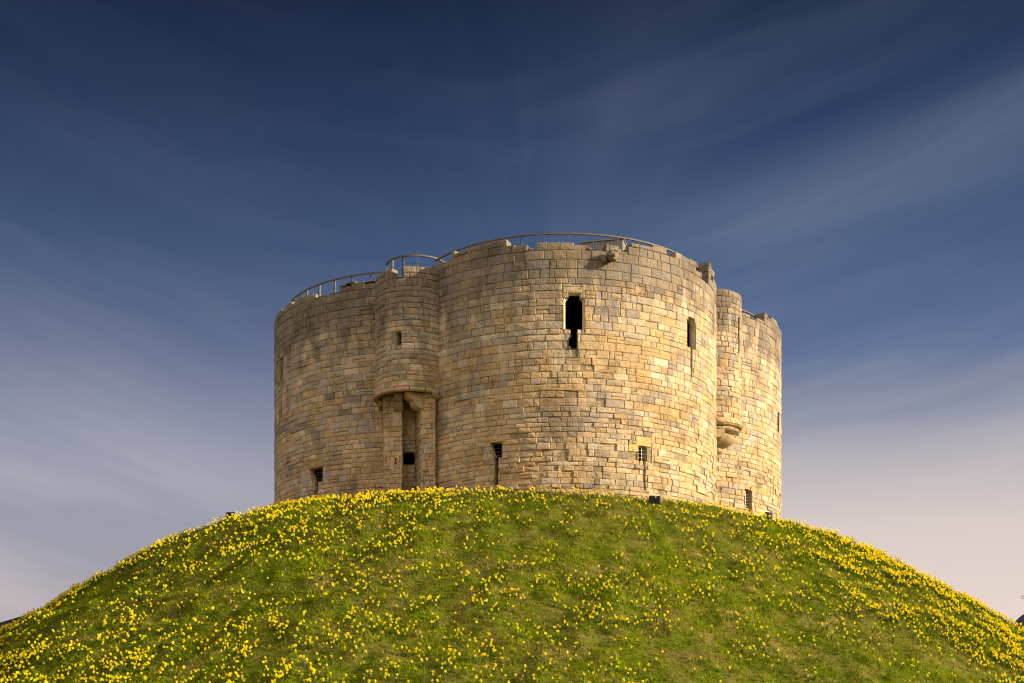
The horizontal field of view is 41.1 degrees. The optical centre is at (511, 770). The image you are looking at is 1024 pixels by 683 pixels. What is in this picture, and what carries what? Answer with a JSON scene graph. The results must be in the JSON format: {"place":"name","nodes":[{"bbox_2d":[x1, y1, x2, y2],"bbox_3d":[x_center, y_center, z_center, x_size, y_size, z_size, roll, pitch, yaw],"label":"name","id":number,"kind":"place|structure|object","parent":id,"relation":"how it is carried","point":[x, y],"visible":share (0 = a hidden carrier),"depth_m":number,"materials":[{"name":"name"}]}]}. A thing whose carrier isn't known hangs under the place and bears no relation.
{"place":"outdoors","nodes":[
{"label":"outdoors","id":0,"kind":"place"},
{"bbox_2d":[0,611,37,629],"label":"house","id":1,"kind":"structure","parent":0,"point":[7,621],"depth_m":103.74,"materials":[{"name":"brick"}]},
{"bbox_2d":[0,487,1023,682],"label":"mound","id":2,"kind":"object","parent":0,"point":[379,659],"visible":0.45,"depth_m":43.90,"materials":[{"name":"green plant"}]},
{"bbox_2d":[226,512,234,518],"bbox_3d":[-11.454,-10.292,55.508,0.380,0.380,0.199,0,0,20],"label":"floodlight","id":3,"kind":"object","parent":2,"relation":"on","point":[229,513],"visible":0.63,"depth_m":55.44,"materials":[{"name":"black glass"}]},
{"bbox_2d":[0,485,1023,682],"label":"daffodil drift","id":4,"kind":"object","parent":2,"relation":"on","point":[1005,631],"visible":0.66,"depth_m":47.25,"materials":[{"name":"yellow plant"}]},
{"bbox_2d":[274,239,781,519],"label":"castle tower","id":5,"kind":"structure","parent":2,"relation":"on","point":[637,370],"depth_m":53.87,"materials":[{"name":"stone"}]},
{"bbox_2d":[291,271,385,301],"bbox_3d":[-7.503,-20.174,58.171,6.098,1.148,0.868,0,0,36],"label":"railing","id":6,"kind":"object","parent":5,"relation":"on","point":[316,285],"visible":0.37,"depth_m":57.68,"materials":[{"name":"grey metal"}]},
{"bbox_2d":[386,254,445,275],"bbox_3d":[-3.933,-19.928,54.726,2.469,1.096,1.047,0,0,5],"label":"railing","id":7,"kind":"object","parent":5,"relation":"on","point":[394,258],"visible":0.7,"depth_m":54.34,"materials":[{"name":"grey metal"}]},
{"bbox_2d":[434,233,697,270],"bbox_3d":[2.716,-20.174,54.625,11.314,1.148,3.770,0,0,-9],"label":"railing","id":8,"kind":"object","parent":5,"relation":"on","point":[537,234],"visible":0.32,"depth_m":53.08,"materials":[{"name":"grey metal"}]},
{"bbox_2d":[580,238,626,251],"bbox_3d":[4.348,-23.167,62.400,2.000,1.155,2.700,0,0,14],"label":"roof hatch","id":9,"kind":"object","parent":5,"relation":"on","point":[602,243],"visible":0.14,"depth_m":61.15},
{"bbox_2d":[742,309,754,317],"bbox_3d":[10.126,-20.018,60.904,0.644,0.836,5.230,0,0,45],"label":"railing","id":10,"kind":"object","parent":5,"relation":"on","point":[747,312],"visible":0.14,"depth_m":60.91,"materials":[{"name":"grey metal"}]},
{"bbox_2d":[648,495,660,505],"bbox_3d":[5.419,-10.226,51.887,0.460,0.400,0.204,0,0,-8],"label":"floodlight","id":11,"kind":"object","parent":2,"relation":"on","point":[654,499],"visible":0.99,"depth_m":51.83,"materials":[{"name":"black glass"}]},
{"bbox_2d":[764,512,772,520],"bbox_3d":[10.364,-10.238,55.147,0.360,0.360,0.199,0,0,-30],"label":"floodlight","id":12,"kind":"object","parent":2,"relation":"on","point":[768,514],"visible":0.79,"depth_m":55.10,"materials":[{"name":"black glass"}]},
{"bbox_2d":[0,0,1023,623],"label":"sky","id":13,"kind":"structure","parent":0,"point":[174,174],"materials":[{"name":"blue"}]},
{"bbox_2d":[1014,598,1023,628],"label":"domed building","id":14,"kind":"structure","parent":0,"point":[1020,619],"depth_m":99.56,"materials":[{"name":"grey"}]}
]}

